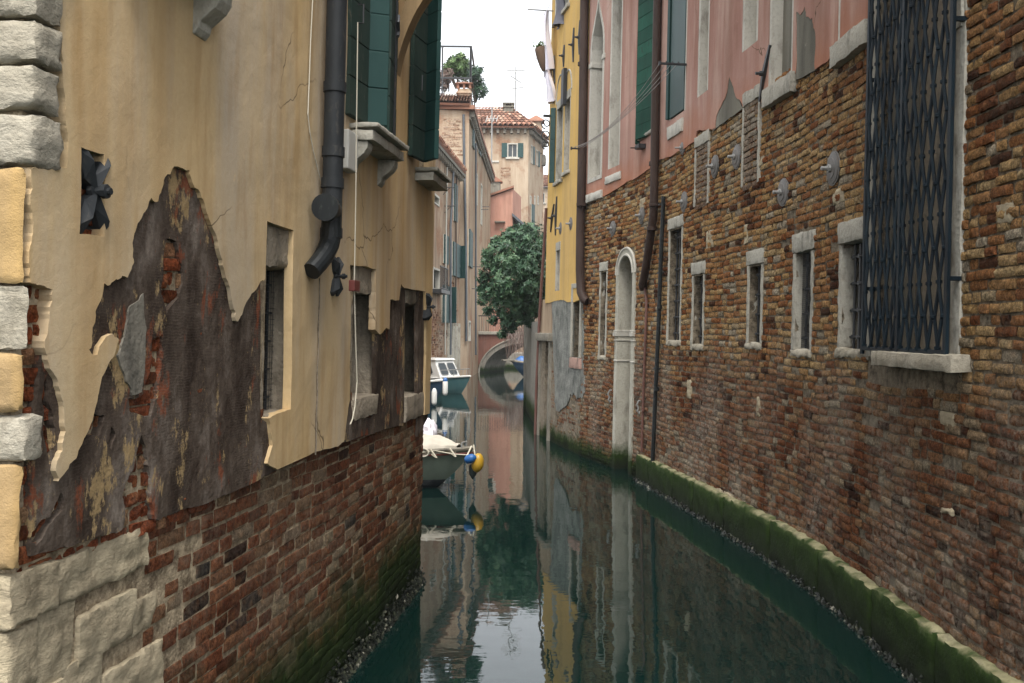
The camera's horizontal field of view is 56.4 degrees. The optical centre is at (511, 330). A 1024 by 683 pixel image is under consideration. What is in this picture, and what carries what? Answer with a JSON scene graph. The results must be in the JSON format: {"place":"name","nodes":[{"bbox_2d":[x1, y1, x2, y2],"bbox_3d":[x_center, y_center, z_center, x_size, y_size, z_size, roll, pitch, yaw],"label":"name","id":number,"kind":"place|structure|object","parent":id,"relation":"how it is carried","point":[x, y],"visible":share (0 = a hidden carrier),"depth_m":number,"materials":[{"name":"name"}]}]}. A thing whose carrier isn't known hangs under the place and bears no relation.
{"place":"outdoors","nodes":[
{"label":"outdoors","id":0,"kind":"place"},
{"bbox_2d":[431,388,436,404],"bbox_3d":[-2.441,2.066,30.000,0.169,0.540,0.169,0,0,0],"label":"fender","id":1,"kind":"object","parent":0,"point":[434,397],"visible":1,"depth_m":29.93,"materials":[{"name":"white plastic"}]},
{"bbox_2d":[440,0,551,174],"label":"sky","id":2,"kind":"structure","parent":0,"point":[501,34],"materials":[{"name":"white"}]},
{"bbox_2d":[499,321,523,364],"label":"bare creeper","id":3,"kind":"object","parent":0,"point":[514,339],"visible":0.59,"depth_m":50.43,"materials":[{"name":"grey plant"}]},
{"bbox_2d":[504,352,523,367],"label":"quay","id":4,"kind":"structure","parent":0,"point":[509,364],"depth_m":61.51,"materials":[{"name":"grey stone"}]},
{"bbox_2d":[438,82,494,377],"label":"tall house","id":5,"kind":"structure","parent":4,"relation":"on","point":[460,132],"depth_m":47.36,"materials":[{"name":"beige paint"}]},
{"bbox_2d":[444,92,456,95],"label":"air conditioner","id":6,"kind":"object","parent":5,"relation":"on","point":[453,93],"visible":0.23,"depth_m":48.45,"materials":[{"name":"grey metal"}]},
{"bbox_2d":[440,45,474,104],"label":"roof terrace","id":7,"kind":"structure","parent":5,"relation":"on","point":[471,61],"depth_m":48.96,"materials":[{"name":"black metal"}]},
{"bbox_2d":[440,67,453,92],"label":"dry creeper","id":8,"kind":"object","parent":7,"relation":"attached to","point":[447,73],"visible":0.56,"depth_m":49.85,"materials":[{"name":"brown plant"}]},
{"bbox_2d":[441,51,473,88],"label":"terrace shrub","id":9,"kind":"object","parent":7,"relation":"in","point":[458,64],"visible":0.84,"depth_m":50.76,"materials":[{"name":"green plant"}]},
{"bbox_2d":[466,65,488,102],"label":"climbing plant","id":10,"kind":"object","parent":7,"relation":"on","point":[479,85],"visible":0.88,"depth_m":49.77,"materials":[{"name":"green plant"}]},
{"bbox_2d":[468,321,470,340],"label":"window","id":11,"kind":"structure","parent":5,"relation":"in","point":[469,322],"depth_m":48.24,"materials":[{"name":"stone"}]},
{"bbox_2d":[468,229,472,268],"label":"window","id":12,"kind":"structure","parent":5,"relation":"in","point":[470,234],"depth_m":46.79,"materials":[{"name":"wood"}]},
{"bbox_2d":[472,129,474,149],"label":"window","id":13,"kind":"structure","parent":5,"relation":"in","point":[473,133],"depth_m":48.30,"materials":[{"name":"wood"}]},
{"bbox_2d":[477,175,477,204],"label":"window","id":14,"kind":"structure","parent":5,"relation":"in","point":[477,175],"depth_m":52.68,"materials":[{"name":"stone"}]},
{"bbox_2d":[480,183,482,224],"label":"window","id":15,"kind":"structure","parent":5,"relation":"in","point":[481,183],"depth_m":56.91,"materials":[{"name":"stone"}]},
{"bbox_2d":[345,368,916,682],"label":"water","id":16,"kind":"structure","parent":0,"point":[543,560],"depth_m":8.85,"materials":[{"name":"teal liquid"}]},
{"bbox_2d":[0,0,451,682],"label":"ochre house","id":17,"kind":"structure","parent":16,"relation":"in","point":[202,480],"depth_m":4.46,"materials":[{"name":"paint"}]},
{"bbox_2d":[193,0,231,40],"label":"window","id":18,"kind":"structure","parent":17,"relation":"in","point":[207,14],"depth_m":4.18,"materials":[{"name":"grey stone"}]},
{"bbox_2d":[260,224,287,415],"bbox_3d":[-1.443,-0.066,5.351,0.358,1.095,0.514,0,0,7],"label":"window","id":19,"kind":"structure","parent":17,"relation":"in","point":[277,243],"depth_m":5.52,"materials":[{"name":"grey stone"}]},
{"bbox_2d":[307,0,320,180],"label":"cable","id":20,"kind":"object","parent":17,"relation":"attached to","point":[309,88],"visible":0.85,"depth_m":5.56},
{"bbox_2d":[349,22,359,424],"bbox_3d":[-1.003,-0.681,6.176,0.051,2.571,0.172,0,0,8],"label":"pull cord","id":21,"kind":"object","parent":17,"relation":"hanging from","point":[354,285],"visible":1,"depth_m":6.13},
{"bbox_2d":[351,266,377,418],"bbox_3d":[-1.221,0.069,7.010,0.357,1.134,0.712,0,0,8],"label":"window","id":22,"kind":"structure","parent":17,"relation":"in","point":[366,401],"depth_m":7.28,"materials":[{"name":"grey stone"}]},
{"bbox_2d":[345,0,409,187],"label":"window","id":23,"kind":"structure","parent":17,"relation":"in","point":[378,21],"depth_m":6.58,"materials":[{"name":"green wood"}]},
{"bbox_2d":[404,289,423,421],"bbox_3d":[-1.020,0.195,8.692,0.361,1.204,0.988,0,0,6],"label":"window","id":24,"kind":"structure","parent":17,"relation":"in","point":[413,402],"depth_m":9.11,"materials":[{"name":"brown"}]},
{"bbox_2d":[408,0,451,190],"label":"window","id":25,"kind":"structure","parent":17,"relation":"in","point":[425,51],"depth_m":8.10,"materials":[{"name":"green wood"}]},
{"bbox_2d":[430,379,442,404],"bbox_3d":[-3.777,1.451,32.097,4.623,2.279,1.841,0,0,44],"label":"motor boat","id":26,"kind":"object","parent":16,"relation":"on","point":[436,384],"visible":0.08,"depth_m":30.62,"materials":[{"name":"blue plastic"}]},
{"bbox_2d":[442,377,447,395],"bbox_3d":[-2.119,1.766,30.300,0.169,0.580,0.169,0,0,0],"label":"fender","id":27,"kind":"object","parent":26,"relation":"hanging from","point":[445,387],"visible":1,"depth_m":30.23,"materials":[{"name":"white plastic"}]},
{"bbox_2d":[422,434,473,487],"bbox_3d":[-3.054,2.079,15.178,5.215,1.034,1.821,0,0,17],"label":"covered boat","id":28,"kind":"object","parent":16,"relation":"on","point":[443,459],"visible":0.23,"depth_m":14.39,"materials":[{"name":"fabric"}]},
{"bbox_2d":[423,418,436,434],"bbox_3d":[-1.329,1.631,15.397,0.259,0.473,0.353,0,0,0],"label":"wrapped bundle","id":29,"kind":"object","parent":28,"relation":"on","point":[430,427],"visible":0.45,"depth_m":15.29,"materials":[{"name":"white fabric"}]},
{"bbox_2d":[467,445,474,470],"bbox_3d":[-0.589,1.895,14.261,0.122,0.383,0.196,0,0,22],"label":"fender rope","id":30,"kind":"object","parent":28,"relation":"attached to","point":[468,453],"visible":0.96,"depth_m":14.29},
{"bbox_2d":[464,454,476,463],"bbox_3d":[-0.615,1.891,14.143,0.186,0.150,0.138,0,0,0],"label":"buoy","id":31,"kind":"object","parent":30,"relation":"hanging from","point":[469,458],"visible":1,"depth_m":14.09,"materials":[{"name":"blue plastic"}]},
{"bbox_2d":[469,464,476,478],"bbox_3d":[-0.584,2.099,14.250,0.120,0.220,0.120,0,0,0],"label":"fender","id":32,"kind":"object","parent":30,"relation":"hanging from","point":[472,473],"visible":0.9,"depth_m":14.21,"materials":[{"name":"black rubber"}]},
{"bbox_2d":[471,453,483,471],"bbox_3d":[-0.511,1.960,14.200,0.184,0.284,0.185,0,0,0],"label":"buoy","id":33,"kind":"object","parent":30,"relation":"hanging from","point":[477,464],"visible":0.98,"depth_m":14.13,"materials":[{"name":"yellow plastic"}]},
{"bbox_2d":[431,135,466,374],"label":"brown house","id":34,"kind":"structure","parent":16,"relation":"on","point":[449,260],"depth_m":40.98,"materials":[{"name":"paint"}]},
{"bbox_2d":[433,267,439,288],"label":"window","id":35,"kind":"structure","parent":34,"relation":"in","point":[436,272],"depth_m":39.31,"materials":[{"name":"stone"}]},
{"bbox_2d":[435,193,439,206],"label":"window","id":36,"kind":"structure","parent":34,"relation":"in","point":[437,199],"depth_m":38.99,"materials":[{"name":"stone"}]},
{"bbox_2d":[443,234,448,264],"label":"window","id":37,"kind":"structure","parent":34,"relation":"in","point":[444,235],"depth_m":40.33,"materials":[{"name":"wood"}]},
{"bbox_2d":[442,286,456,322],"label":"window","id":38,"kind":"structure","parent":34,"relation":"in","point":[454,289],"depth_m":41.28,"materials":[{"name":"wood"}]},
{"bbox_2d":[453,183,457,221],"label":"window","id":39,"kind":"structure","parent":34,"relation":"in","point":[454,195],"depth_m":43.01,"materials":[{"name":"wood"}]},
{"bbox_2d":[452,241,465,277],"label":"window","id":40,"kind":"structure","parent":34,"relation":"in","point":[461,250],"depth_m":44.43,"materials":[{"name":"wood"}]},
{"bbox_2d":[431,357,470,392],"bbox_3d":[-3.251,1.819,37.456,4.221,1.550,1.782,0,0,37],"label":"cabin boat","id":41,"kind":"object","parent":16,"relation":"on","point":[441,368],"visible":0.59,"depth_m":36.48,"materials":[{"name":"white plastic"}]},
{"bbox_2d":[490,176,524,351],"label":"salmon house","id":42,"kind":"structure","parent":16,"relation":"on","point":[505,211],"depth_m":66.16,"materials":[{"name":"paint"}]},
{"bbox_2d":[485,106,497,162],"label":"tv antenna","id":43,"kind":"object","parent":42,"relation":"on","point":[492,118],"visible":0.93,"depth_m":68.96,"materials":[{"name":"grey metal"}]},
{"bbox_2d":[478,315,537,372],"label":"stone bridge","id":44,"kind":"structure","parent":16,"relation":"in","point":[491,356],"depth_m":54.61,"materials":[{"name":"red stone"}]},
{"bbox_2d":[475,102,548,321],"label":"cream house","id":45,"kind":"structure","parent":16,"relation":"on","point":[518,159],"depth_m":72.00,"materials":[{"name":"paint"}]},
{"bbox_2d":[502,143,522,158],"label":"window","id":46,"kind":"structure","parent":45,"relation":"in","point":[509,150],"depth_m":71.92,"materials":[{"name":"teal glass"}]},
{"bbox_2d":[506,67,525,111],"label":"tv antenna","id":47,"kind":"object","parent":45,"relation":"on","point":[515,70],"visible":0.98,"depth_m":74.96,"materials":[{"name":"grey metal"}]},
{"bbox_2d":[531,145,534,164],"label":"window","id":48,"kind":"structure","parent":45,"relation":"in","point":[532,147],"depth_m":73.52,"materials":[{"name":"grey glass"}]},
{"bbox_2d":[531,204,534,225],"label":"window","id":49,"kind":"structure","parent":45,"relation":"in","point":[532,206],"depth_m":73.50,"materials":[{"name":"stone"}]},
{"bbox_2d":[536,149,539,166],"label":"window","id":50,"kind":"structure","parent":45,"relation":"in","point":[537,152],"depth_m":75.37,"materials":[{"name":"grey glass"}]},
{"bbox_2d":[501,356,523,376],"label":"tarpaulin boat","id":51,"kind":"object","parent":16,"relation":"on","point":[518,363],"visible":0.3,"depth_m":49.50,"materials":[{"name":"fabric"}]},
{"bbox_2d":[523,319,541,422],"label":"garden wall","id":52,"kind":"structure","parent":16,"relation":"in","point":[530,345],"depth_m":26.81,"materials":[{"name":"concrete"}]},
{"bbox_2d":[543,174,547,261],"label":"distant house","id":53,"kind":"structure","parent":16,"relation":"on","point":[545,188],"depth_m":95.00,"materials":[{"name":"beige paint"}]},
{"bbox_2d":[534,0,589,454],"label":"yellow house","id":54,"kind":"structure","parent":16,"relation":"in","point":[559,374],"depth_m":19.89,"materials":[{"name":"paint"}]},
{"bbox_2d":[532,41,545,83],"bbox_3d":[0.646,-5.941,21.148,0.356,0.990,0.406,0,0,-27],"label":"hanging basket","id":55,"kind":"object","parent":54,"relation":"hanging from","point":[540,52],"visible":0.99,"depth_m":21.07,"materials":[{"name":"brown wicker"}]},
{"bbox_2d":[527,4,552,16],"bbox_3d":[0.768,-7.174,21.365,0.689,0.039,0.591,0,0,39],"label":"drying pole","id":56,"kind":"object","parent":54,"relation":"attached to","point":[541,10],"visible":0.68,"depth_m":21.38,"materials":[{"name":"grey metal"}]},
{"bbox_2d":[535,333,552,440],"bbox_3d":[0.852,1.675,21.538,0.433,3.267,1.429,0,0,-10],"label":"water door","id":57,"kind":"structure","parent":54,"relation":"in","point":[540,337],"depth_m":20.98,"materials":[{"name":"grey stone"}]},
{"bbox_2d":[542,10,553,77],"bbox_3d":[0.802,-6.320,21.133,0.220,1.456,0.495,0,0,-10],"label":"bed sheet","id":58,"kind":"object","parent":54,"relation":"hanging from","point":[549,58],"visible":0.95,"depth_m":20.99,"materials":[{"name":"white fabric"}]},
{"bbox_2d":[545,69,555,103],"bbox_3d":[0.846,-5.378,21.129,0.210,0.741,0.397,0,0,-10],"label":"tea towel","id":59,"kind":"object","parent":54,"relation":"hanging from","point":[551,95],"visible":1,"depth_m":21.03,"materials":[{"name":"white fabric"}]},
{"bbox_2d":[549,74,562,186],"bbox_3d":[1.106,-4.330,20.567,0.396,2.385,0.829,0,0,-15],"label":"window","id":60,"kind":"structure","parent":54,"relation":"in","point":[559,132],"depth_m":20.80,"materials":[{"name":"stone"}]},
{"bbox_2d":[555,241,560,290],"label":"window","id":61,"kind":"structure","parent":54,"relation":"in","point":[557,272],"depth_m":20.57,"materials":[{"name":"stone"}]},
{"bbox_2d":[553,0,564,29],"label":"trousers","id":62,"kind":"object","parent":54,"relation":"hanging from","point":[559,17],"visible":0.94,"depth_m":20.41,"materials":[{"name":"grey fabric"}]},
{"bbox_2d":[552,0,569,105],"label":"window","id":63,"kind":"structure","parent":54,"relation":"in","point":[564,71],"depth_m":19.93,"materials":[{"name":"stone"}]},
{"bbox_2d":[560,69,571,176],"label":"window","id":64,"kind":"structure","parent":54,"relation":"in","point":[566,171],"depth_m":20.05,"materials":[{"name":"white stone"}]},
{"bbox_2d":[569,283,581,368],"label":"window","id":65,"kind":"structure","parent":54,"relation":"in","point":[575,363],"depth_m":18.94,"materials":[{"name":"stone"}]},
{"bbox_2d":[579,0,1023,682],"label":"pink house","id":66,"kind":"structure","parent":16,"relation":"on","point":[803,318],"depth_m":8.76,"materials":[{"name":"brick"}]},
{"bbox_2d":[585,0,605,202],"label":"window","id":67,"kind":"structure","parent":66,"relation":"in","point":[597,53],"depth_m":18.23,"materials":[{"name":"stone"}]},
{"bbox_2d":[597,261,608,359],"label":"window","id":68,"kind":"structure","parent":66,"relation":"in","point":[603,266],"depth_m":17.47,"materials":[{"name":"stone"}]},
{"bbox_2d":[604,0,622,184],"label":"window","id":69,"kind":"structure","parent":66,"relation":"in","point":[617,5],"depth_m":17.27,"materials":[{"name":"stone"}]},
{"bbox_2d":[612,247,636,475],"bbox_3d":[2.090,0.988,16.416,0.468,4.858,0.932,0,0,-15],"label":"water door","id":70,"kind":"structure","parent":66,"relation":"in","point":[624,333],"depth_m":16.70,"materials":[{"name":"stone"}]},
{"bbox_2d":[570,61,686,149],"bbox_3d":[1.838,-3.616,16.002,0.472,0.443,4.959,0,0,-11],"label":"clothes line","id":71,"kind":"object","parent":66,"relation":"attached to","point":[659,64],"visible":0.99,"depth_m":14.72,"materials":[{"name":"black metal"}]},
{"bbox_2d":[630,0,652,149],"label":"window","id":72,"kind":"structure","parent":66,"relation":"in","point":[645,7],"depth_m":15.54,"materials":[{"name":"wood"}]},
{"bbox_2d":[665,214,684,346],"bbox_3d":[2.453,-0.726,14.033,0.229,1.920,0.729,0,0,-9],"label":"window","id":73,"kind":"structure","parent":66,"relation":"in","point":[675,222],"depth_m":14.10,"materials":[{"name":"stone"}]},
{"bbox_2d":[665,0,687,139],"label":"window","id":74,"kind":"structure","parent":66,"relation":"in","point":[677,9],"depth_m":14.06,"materials":[{"name":"glass"}]},
{"bbox_2d":[690,260,706,350],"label":"window","id":75,"kind":"structure","parent":66,"relation":"in","point":[697,268],"depth_m":13.07,"materials":[{"name":"stone"}]},
{"bbox_2d":[693,129,710,207],"bbox_3d":[2.588,-2.176,12.892,0.104,0.992,0.613,0,0,-7],"label":"old window frame","id":76,"kind":"structure","parent":66,"relation":"in","point":[704,137],"depth_m":12.78,"materials":[{"name":"stone"}]},
{"bbox_2d":[697,0,709,97],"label":"window","id":77,"kind":"structure","parent":66,"relation":"in","point":[704,5],"depth_m":13.06,"materials":[{"name":"stone"}]},
{"bbox_2d":[742,0,758,52],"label":"window","id":78,"kind":"structure","parent":66,"relation":"in","point":[749,29],"depth_m":11.36,"materials":[{"name":"stone"}]},
{"bbox_2d":[740,83,761,186],"bbox_3d":[2.803,-2.248,11.094,0.105,1.131,0.569,0,0,-7],"label":"old window frame","id":79,"kind":"structure","parent":66,"relation":"in","point":[753,93],"depth_m":10.97,"materials":[{"name":"stone"}]},
{"bbox_2d":[745,248,765,349],"bbox_3d":[2.826,-0.348,10.898,0.226,1.166,0.540,0,0,-8],"label":"window","id":80,"kind":"structure","parent":66,"relation":"in","point":[753,257],"depth_m":10.97,"materials":[{"name":"stone"}]},
{"bbox_2d":[761,0,797,108],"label":"window","id":81,"kind":"structure","parent":66,"relation":"in","point":[781,11],"depth_m":10.49,"materials":[{"name":"stone"}]},
{"bbox_2d":[790,229,815,358],"bbox_3d":[2.992,-0.358,9.555,0.265,1.278,0.615,0,0,0],"label":"window","id":82,"kind":"structure","parent":66,"relation":"in","point":[803,242],"depth_m":9.73,"materials":[{"name":"stone"}]},
{"bbox_2d":[829,0,867,68],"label":"window","id":83,"kind":"structure","parent":66,"relation":"in","point":[854,41],"depth_m":8.33,"materials":[{"name":"stone"}]},
{"bbox_2d":[836,216,870,360],"bbox_3d":[3.037,-0.362,8.242,0.250,1.235,0.807,0,0,0],"label":"window","id":84,"kind":"structure","parent":66,"relation":"in","point":[851,231],"depth_m":8.54,"materials":[{"name":"stone"}]},
{"bbox_2d":[860,0,971,372],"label":"window","id":85,"kind":"structure","parent":66,"relation":"in","point":[928,62],"depth_m":6.95,"materials":[{"name":"metal"}]},
{"label":"garden ground","id":86,"kind":"structure","parent":0,"visible":0},
{"bbox_2d":[475,221,546,339],"bbox_3d":[0.565,-0.771,26.763,3.084,4.657,2.744,0,0,-33],"label":"evergreen tree","id":87,"kind":"object","parent":86,"relation":"on","point":[505,294],"visible":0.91,"depth_m":26.25,"materials":[{"name":"green plant"}]}
]}

